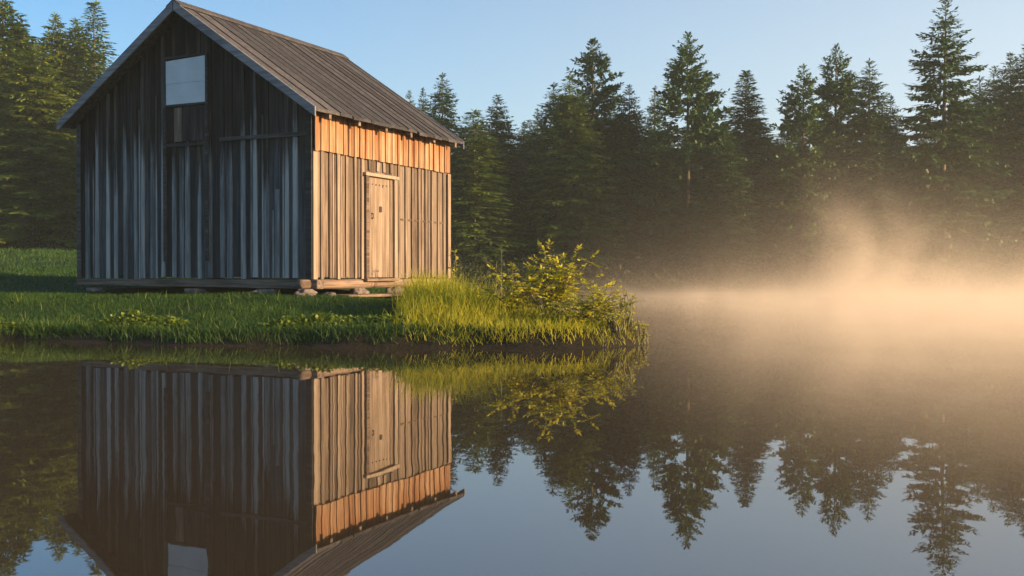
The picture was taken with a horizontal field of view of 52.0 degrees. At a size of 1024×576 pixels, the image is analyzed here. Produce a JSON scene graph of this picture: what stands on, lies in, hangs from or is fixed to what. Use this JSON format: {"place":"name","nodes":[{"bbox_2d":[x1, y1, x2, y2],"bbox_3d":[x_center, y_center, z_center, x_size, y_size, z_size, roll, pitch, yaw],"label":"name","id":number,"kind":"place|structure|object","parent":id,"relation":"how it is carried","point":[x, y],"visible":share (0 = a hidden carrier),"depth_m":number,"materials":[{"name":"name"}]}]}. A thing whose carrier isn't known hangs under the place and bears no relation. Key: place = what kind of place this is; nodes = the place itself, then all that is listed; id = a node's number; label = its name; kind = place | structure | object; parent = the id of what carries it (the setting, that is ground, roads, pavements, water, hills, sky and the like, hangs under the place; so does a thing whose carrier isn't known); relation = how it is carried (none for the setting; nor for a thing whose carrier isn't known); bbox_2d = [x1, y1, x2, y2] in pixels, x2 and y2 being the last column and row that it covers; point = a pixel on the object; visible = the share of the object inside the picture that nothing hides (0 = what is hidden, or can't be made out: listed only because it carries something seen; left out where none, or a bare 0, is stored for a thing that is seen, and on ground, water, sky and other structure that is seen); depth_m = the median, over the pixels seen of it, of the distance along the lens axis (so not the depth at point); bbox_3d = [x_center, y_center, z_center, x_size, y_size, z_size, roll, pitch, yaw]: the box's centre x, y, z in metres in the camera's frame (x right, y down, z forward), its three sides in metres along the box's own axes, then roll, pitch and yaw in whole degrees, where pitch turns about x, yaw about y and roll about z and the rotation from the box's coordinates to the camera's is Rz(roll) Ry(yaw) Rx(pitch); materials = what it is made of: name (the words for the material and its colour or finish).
{"place":"outdoors","nodes":[
{"label":"outdoors","id":0,"kind":"place"},
{"bbox_2d":[0,294,1023,575],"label":"water","id":1,"kind":"structure","parent":0,"point":[742,434],"depth_m":5.63,"materials":[{"name":"liquid"}]},
{"bbox_2d":[0,245,1023,348],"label":"ground","id":2,"kind":"structure","parent":0,"point":[360,342],"depth_m":16.92,"materials":[{"name":"green plant"}]},
{"bbox_2d":[0,317,32,331],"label":"ground cover","id":3,"kind":"object","parent":2,"relation":"on","point":[7,328],"visible":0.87,"depth_m":15.70,"materials":[{"name":"green plant"}]},
{"bbox_2d":[0,38,63,247],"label":"spruce tree","id":4,"kind":"object","parent":2,"relation":"on","point":[2,80],"visible":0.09,"depth_m":63.71,"materials":[{"name":"green plant"}]},
{"bbox_2d":[0,0,75,245],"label":"spruce tree","id":5,"kind":"object","parent":2,"relation":"on","point":[16,37],"visible":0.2,"depth_m":65.39,"materials":[{"name":"green plant"}]},
{"bbox_2d":[0,44,76,247],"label":"spruce tree","id":6,"kind":"object","parent":2,"relation":"on","point":[40,139],"visible":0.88,"depth_m":60.77,"materials":[{"name":"green plant"}]},
{"bbox_2d":[0,219,76,248],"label":"undergrowth","id":7,"kind":"object","parent":2,"relation":"on","point":[44,231],"visible":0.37,"depth_m":60.05,"materials":[{"name":"green plant"}]},
{"bbox_2d":[28,12,90,233],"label":"spruce tree","id":8,"kind":"object","parent":2,"relation":"on","point":[61,57],"visible":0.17,"depth_m":67.45,"materials":[{"name":"green plant"}]},
{"bbox_2d":[31,17,107,245],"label":"spruce tree","id":9,"kind":"object","parent":2,"relation":"on","point":[74,51],"visible":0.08,"depth_m":69.38,"materials":[{"name":"green plant"}]},
{"bbox_2d":[61,0,118,220],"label":"spruce tree","id":10,"kind":"object","parent":2,"relation":"on","point":[100,54],"visible":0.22,"depth_m":67.65,"materials":[{"name":"green plant"}]},
{"bbox_2d":[86,288,105,292],"bbox_3d":[-8.168,0.049,20.626,0.381,0.112,0.462,0,1,-16],"label":"foundation stone","id":11,"kind":"object","parent":2,"relation":"on","point":[93,290],"visible":0.77,"depth_m":20.48,"materials":[{"name":"grey stone"}]},
{"bbox_2d":[78,308,190,328],"bbox_3d":[-5.549,0.447,15.461,1.705,0.306,0.765,0,1,0],"label":"ground cover","id":12,"kind":"object","parent":2,"relation":"on","point":[120,317],"visible":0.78,"depth_m":15.36,"materials":[{"name":"green plant"}]},
{"bbox_2d":[184,288,209,293],"bbox_3d":[-5.838,0.078,19.467,0.363,0.152,0.555,1,1,41],"label":"foundation stone","id":13,"kind":"object","parent":2,"relation":"on","point":[193,290],"visible":0.48,"depth_m":19.30,"materials":[{"name":"grey stone"}]},
{"bbox_2d":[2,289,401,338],"bbox_3d":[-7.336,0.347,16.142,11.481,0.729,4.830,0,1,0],"label":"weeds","id":14,"kind":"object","parent":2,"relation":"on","point":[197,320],"visible":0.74,"depth_m":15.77,"materials":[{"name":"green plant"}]},
{"bbox_2d":[57,0,463,288],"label":"barn","id":15,"kind":"structure","parent":2,"relation":"on","point":[214,149],"depth_m":19.61,"materials":[{"name":"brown wood"}]},
{"bbox_2d":[163,52,207,107],"bbox_3d":[-6.046,-3.842,19.456,1.055,0.940,0.041,0,1,26],"label":"window","id":16,"kind":"structure","parent":15,"relation":"in","point":[185,81],"depth_m":19.44,"materials":[{"name":"white glass"}]},
{"bbox_2d":[369,177,392,276],"bbox_3d":[-2.533,-1.153,20.181,0.081,1.896,0.882,0,1,26],"label":"door","id":17,"kind":"structure","parent":15,"relation":"in","point":[380,190],"depth_m":20.20,"materials":[{"name":"wood"}]},
{"bbox_2d":[247,289,279,294],"bbox_3d":[-4.406,0.081,18.761,0.669,0.134,0.359,0,1,8],"label":"foundation stone","id":18,"kind":"object","parent":2,"relation":"on","point":[258,291],"visible":0.62,"depth_m":18.65,"materials":[{"name":"grey stone"}]},
{"bbox_2d":[294,289,317,296],"bbox_3d":[-3.570,0.098,18.189,0.428,0.161,0.472,0,1,33],"label":"foundation stone","id":19,"kind":"object","parent":2,"relation":"on","point":[307,292],"visible":0.62,"depth_m":18.05,"materials":[{"name":"grey stone"}]},
{"bbox_2d":[249,311,378,329],"bbox_3d":[-2.750,0.459,14.746,1.955,0.281,0.660,0,1,0],"label":"ground cover","id":20,"kind":"object","parent":2,"relation":"on","point":[322,320],"visible":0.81,"depth_m":14.65,"materials":[{"name":"green plant"}]},
{"bbox_2d":[0,315,640,347],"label":"bank grass","id":21,"kind":"structure","parent":2,"relation":"on","point":[594,325],"depth_m":14.08,"materials":[{"name":"green plant"}]},
{"bbox_2d":[323,292,335,297],"bbox_3d":[-3.211,0.135,18.464,0.270,0.118,0.349,0,1,-25],"label":"foundation stone","id":22,"kind":"object","parent":2,"relation":"on","point":[331,293],"visible":0.44,"depth_m":18.39,"materials":[{"name":"grey stone"}]},
{"bbox_2d":[350,288,369,293],"bbox_3d":[-2.859,0.098,19.666,0.358,0.212,0.335,0,1,-29],"label":"foundation stone","id":23,"kind":"object","parent":2,"relation":"on","point":[359,291],"visible":0.45,"depth_m":19.54,"materials":[{"name":"grey stone"}]},
{"bbox_2d":[338,293,401,297],"bbox_3d":[-2.469,0.174,19.762,0.320,0.135,2.550,2,2,26],"label":"plank step","id":24,"kind":"object","parent":2,"relation":"on","point":[375,295],"visible":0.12,"depth_m":19.31,"materials":[{"name":"brown wood"}]},
{"bbox_2d":[358,312,414,325],"bbox_3d":[-1.761,0.429,14.605,0.909,0.192,0.570,0,1,0],"label":"ground cover","id":25,"kind":"object","parent":2,"relation":"on","point":[375,318],"visible":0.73,"depth_m":14.52,"materials":[{"name":"green plant"}]},
{"bbox_2d":[385,286,403,299],"bbox_3d":[-2.320,0.116,20.810,0.377,0.305,0.338,0,1,2],"label":"foundation stone","id":26,"kind":"object","parent":2,"relation":"on","point":[393,288],"visible":0.39,"depth_m":20.68,"materials":[{"name":"grey stone"}]},
{"bbox_2d":[405,90,415,105],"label":"spruce tree","id":27,"kind":"object","parent":2,"relation":"on","point":[406,96],"visible":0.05,"depth_m":73.75,"materials":[{"name":"green plant"}]},
{"bbox_2d":[416,87,429,116],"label":"spruce tree","id":28,"kind":"object","parent":2,"relation":"on","point":[423,107],"visible":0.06,"depth_m":71.77,"materials":[{"name":"green plant"}]},
{"bbox_2d":[425,72,479,252],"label":"spruce tree","id":29,"kind":"object","parent":2,"relation":"on","point":[447,101],"visible":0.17,"depth_m":63.60,"materials":[{"name":"green plant"}]},
{"bbox_2d":[448,248,461,285],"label":"tall weed","id":30,"kind":"object","parent":2,"relation":"on","point":[455,262],"visible":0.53,"depth_m":19.47,"materials":[{"name":"green plant"}]},
{"bbox_2d":[450,128,482,200],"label":"spruce tree","id":31,"kind":"object","parent":2,"relation":"on","point":[472,137],"visible":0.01,"depth_m":70.42,"materials":[{"name":"green plant"}]},
{"bbox_2d":[468,121,492,176],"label":"spruce tree","id":32,"kind":"object","parent":2,"relation":"on","point":[477,141],"visible":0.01,"depth_m":72.47,"materials":[{"name":"green plant"}]},
{"bbox_2d":[450,109,525,279],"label":"spruce tree","id":33,"kind":"object","parent":2,"relation":"on","point":[464,237],"visible":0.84,"depth_m":57.63,"materials":[{"name":"green plant"}]},
{"bbox_2d":[460,156,535,272],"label":"spruce tree","id":34,"kind":"object","parent":2,"relation":"on","point":[510,219],"visible":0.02,"depth_m":65.55,"materials":[{"name":"green plant"}]},
{"bbox_2d":[451,94,551,267],"bbox_3d":[-0.872,-5.958,61.847,5.976,11.042,6.144,0,1,-23],"label":"spruce tree","id":35,"kind":"object","parent":2,"relation":"on","point":[508,172],"visible":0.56,"depth_m":61.51,"materials":[{"name":"green plant"}]},
{"bbox_2d":[500,247,503,304],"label":"weed stalk","id":36,"kind":"object","parent":2,"relation":"on","point":[501,288],"visible":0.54,"depth_m":16.90,"materials":[{"name":"green plant"}]},
{"bbox_2d":[480,125,524,167],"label":"spruce tree","id":37,"kind":"object","parent":2,"relation":"on","point":[512,154],"visible":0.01,"depth_m":71.11,"materials":[{"name":"green plant"}]},
{"bbox_2d":[382,261,635,341],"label":"tall grass","id":38,"kind":"structure","parent":2,"relation":"on","point":[449,299],"depth_m":14.86,"materials":[{"name":"green plant"}]},
{"bbox_2d":[469,262,555,318],"bbox_3d":[-0.018,0.041,15.025,1.316,0.840,0.870,0,1,0],"label":"bush","id":39,"kind":"object","parent":2,"relation":"on","point":[517,300],"visible":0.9,"depth_m":14.98,"materials":[{"name":"green plant"}]},
{"bbox_2d":[506,120,534,186],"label":"spruce tree","id":40,"kind":"object","parent":2,"relation":"on","point":[523,134],"visible":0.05,"depth_m":71.41,"materials":[{"name":"green plant"}]},
{"bbox_2d":[510,121,532,169],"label":"spruce tree","id":41,"kind":"object","parent":2,"relation":"on","point":[523,129],"visible":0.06,"depth_m":71.69,"materials":[{"name":"green plant"}]},
{"bbox_2d":[516,108,550,229],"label":"spruce tree","id":42,"kind":"object","parent":2,"relation":"on","point":[527,154],"visible":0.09,"depth_m":69.67,"materials":[{"name":"green plant"}]},
{"bbox_2d":[507,239,603,317],"bbox_3d":[0.639,-0.111,15.143,1.450,1.217,1.007,0,1,0],"label":"bush","id":43,"kind":"object","parent":2,"relation":"on","point":[559,290],"visible":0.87,"depth_m":15.12,"materials":[{"name":"green plant"}]},
{"bbox_2d":[517,83,596,271],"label":"spruce tree","id":44,"kind":"object","parent":2,"relation":"on","point":[548,107],"visible":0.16,"depth_m":65.62,"materials":[{"name":"green plant"}]},
{"bbox_2d":[507,73,637,273],"bbox_3d":[3.266,-6.305,59.924,8.052,11.999,7.439,0,1,9],"label":"spruce tree","id":45,"kind":"object","parent":2,"relation":"on","point":[561,208],"visible":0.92,"depth_m":59.23,"materials":[{"name":"green plant"}]},
{"bbox_2d":[539,289,616,326],"bbox_3d":[0.873,0.279,14.219,1.133,0.534,0.862,0,1,-23],"label":"bush","id":46,"kind":"object","parent":2,"relation":"on","point":[572,314],"visible":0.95,"depth_m":14.17,"materials":[{"name":"green plant"}]},
{"bbox_2d":[534,38,654,268],"bbox_3d":[4.870,-7.871,64.027,7.600,14.821,8.204,-1,1,-40],"label":"pine tree","id":47,"kind":"object","parent":2,"relation":"on","point":[598,97],"visible":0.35,"depth_m":63.03,"materials":[{"name":"green plant"}]},
{"bbox_2d":[561,278,644,323],"bbox_3d":[1.159,0.188,14.473,1.058,0.679,1.045,0,1,-22],"label":"bush","id":48,"kind":"object","parent":2,"relation":"on","point":[602,294],"visible":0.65,"depth_m":14.46,"materials":[{"name":"green plant"}]},
{"bbox_2d":[602,305,629,331],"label":"leafy shrub","id":49,"kind":"object","parent":2,"relation":"on","point":[614,319],"visible":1,"depth_m":13.97,"materials":[{"name":"green plant"}]},
{"bbox_2d":[616,291,636,331],"bbox_3d":[1.537,0.326,14.279,0.302,0.556,0.433,0,1,30],"label":"leafy shrub","id":50,"kind":"object","parent":2,"relation":"on","point":[628,319],"visible":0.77,"depth_m":14.27,"materials":[{"name":"green plant"}]},
{"bbox_2d":[587,84,671,275],"bbox_3d":[6.821,-6.241,61.957,5.908,11.619,5.746,0,1,-14],"label":"spruce tree","id":51,"kind":"object","parent":2,"relation":"on","point":[629,183],"visible":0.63,"depth_m":61.27,"materials":[{"name":"green plant"}]},
{"bbox_2d":[563,139,696,274],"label":"spruce tree","id":52,"kind":"object","parent":2,"relation":"on","point":[633,232],"depth_m":68.04,"materials":[{"name":"green plant"}]},
{"bbox_2d":[622,318,650,344],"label":"leafy shrub","id":53,"kind":"object","parent":2,"relation":"on","point":[644,335],"visible":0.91,"depth_m":14.22,"materials":[{"name":"green plant"}]},
{"bbox_2d":[617,151,684,273],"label":"spruce tree","id":54,"kind":"object","parent":2,"relation":"on","point":[662,217],"visible":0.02,"depth_m":66.97,"materials":[{"name":"green plant"}]},
{"bbox_2d":[641,84,679,222],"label":"spruce tree","id":55,"kind":"object","parent":2,"relation":"on","point":[655,113],"visible":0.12,"depth_m":71.74,"materials":[{"name":"green plant"}]},
{"bbox_2d":[675,110,698,210],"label":"spruce tree","id":56,"kind":"object","parent":2,"relation":"on","point":[681,156],"visible":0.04,"depth_m":74.07,"materials":[{"name":"green plant"}]},
{"bbox_2d":[672,126,702,229],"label":"spruce tree","id":57,"kind":"object","parent":2,"relation":"on","point":[680,144],"visible":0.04,"depth_m":73.91,"materials":[{"name":"green plant"}]},
{"bbox_2d":[621,31,758,276],"bbox_3d":[10.376,-7.457,59.983,8.047,14.351,7.934,0,1,28],"label":"pine tree","id":58,"kind":"object","parent":2,"relation":"on","point":[662,204],"visible":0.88,"depth_m":59.00,"materials":[{"name":"green plant"}]},
{"bbox_2d":[673,127,729,218],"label":"spruce tree","id":59,"kind":"object","parent":2,"relation":"on","point":[691,193],"visible":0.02,"depth_m":71.94,"materials":[{"name":"green plant"}]},
{"bbox_2d":[412,247,1023,292],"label":"undergrowth","id":60,"kind":"object","parent":2,"relation":"on","point":[794,276],"visible":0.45,"depth_m":52.83,"materials":[{"name":"green plant"}]},
{"bbox_2d":[679,130,768,278],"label":"spruce tree","id":61,"kind":"object","parent":2,"relation":"on","point":[727,211],"visible":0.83,"depth_m":57.48,"materials":[{"name":"green plant"}]},
{"bbox_2d":[675,70,821,275],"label":"spruce tree","id":62,"kind":"object","parent":2,"relation":"on","point":[750,135],"visible":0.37,"depth_m":65.13,"materials":[{"name":"green plant"}]},
{"bbox_2d":[762,125,779,160],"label":"spruce tree","id":63,"kind":"object","parent":2,"relation":"on","point":[768,137],"visible":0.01,"depth_m":82.81,"materials":[{"name":"green plant"}]},
{"bbox_2d":[770,132,793,161],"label":"spruce tree","id":64,"kind":"object","parent":2,"relation":"on","point":[782,138],"visible":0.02,"depth_m":80.36,"materials":[{"name":"green plant"}]},
{"bbox_2d":[750,63,855,274],"bbox_3d":[16.712,-6.609,60.202,6.603,12.370,6.510,0,1,-26],"label":"pine tree","id":65,"kind":"object","parent":2,"relation":"on","point":[811,237],"visible":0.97,"depth_m":59.28,"materials":[{"name":"green plant"}]},
{"bbox_2d":[775,145,859,273],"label":"spruce tree","id":66,"kind":"object","parent":2,"relation":"on","point":[796,231],"visible":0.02,"depth_m":64.83,"materials":[{"name":"green plant"}]},
{"bbox_2d":[781,42,891,269],"bbox_3d":[19.448,-7.618,63.074,6.930,14.078,7.082,0,1,10],"label":"pine tree","id":67,"kind":"object","parent":2,"relation":"on","point":[835,94],"visible":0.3,"depth_m":62.20,"materials":[{"name":"green plant"}]},
{"bbox_2d":[819,58,926,272],"bbox_3d":[20.400,-6.800,59.910,6.832,12.660,6.312,0,1,29],"label":"spruce tree","id":68,"kind":"object","parent":2,"relation":"on","point":[862,162],"visible":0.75,"depth_m":59.35,"materials":[{"name":"green plant"}]},
{"bbox_2d":[841,116,939,270],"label":"spruce tree","id":69,"kind":"object","parent":2,"relation":"on","point":[912,249],"depth_m":66.46,"materials":[{"name":"green plant"}]},
{"bbox_2d":[870,94,929,252],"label":"spruce tree","id":70,"kind":"object","parent":2,"relation":"on","point":[889,114],"visible":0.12,"depth_m":63.57,"materials":[{"name":"green plant"}]},
{"bbox_2d":[908,132,936,146],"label":"spruce tree","id":71,"kind":"object","parent":2,"relation":"on","point":[921,141],"visible":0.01,"depth_m":78.37,"materials":[{"name":"green plant"}]},
{"bbox_2d":[844,0,1023,283],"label":"spruce tree","id":72,"kind":"object","parent":2,"relation":"on","point":[939,199],"visible":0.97,"depth_m":51.32,"materials":[{"name":"green plant"}]},
{"bbox_2d":[910,139,961,244],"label":"spruce tree","id":73,"kind":"object","parent":2,"relation":"on","point":[934,184],"visible":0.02,"depth_m":66.22,"materials":[{"name":"green plant"}]},
{"bbox_2d":[932,121,967,209],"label":"spruce tree","id":74,"kind":"object","parent":2,"relation":"on","point":[953,151],"depth_m":67.69,"materials":[{"name":"green plant"}]},
{"bbox_2d":[938,75,1023,256],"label":"spruce tree","id":75,"kind":"object","parent":2,"relation":"on","point":[986,139],"visible":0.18,"depth_m":61.44,"materials":[{"name":"green plant"}]},
{"bbox_2d":[960,65,1016,232],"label":"spruce tree","id":76,"kind":"object","parent":2,"relation":"on","point":[992,82],"visible":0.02,"depth_m":63.74,"materials":[{"name":"green plant"}]},
{"bbox_2d":[972,44,1023,268],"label":"spruce tree","id":77,"kind":"object","parent":2,"relation":"on","point":[1014,141],"visible":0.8,"depth_m":57.67,"materials":[{"name":"green plant"}]},
{"bbox_2d":[974,51,1023,248],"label":"spruce tree","id":78,"kind":"object","parent":2,"relation":"on","point":[1001,81],"visible":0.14,"depth_m":61.69,"materials":[{"name":"green plant"}]},
{"bbox_2d":[0,0,1023,168],"label":"sky","id":79,"kind":"structure","parent":0,"point":[512,50],"materials":[{"name":"blue"}]}
]}

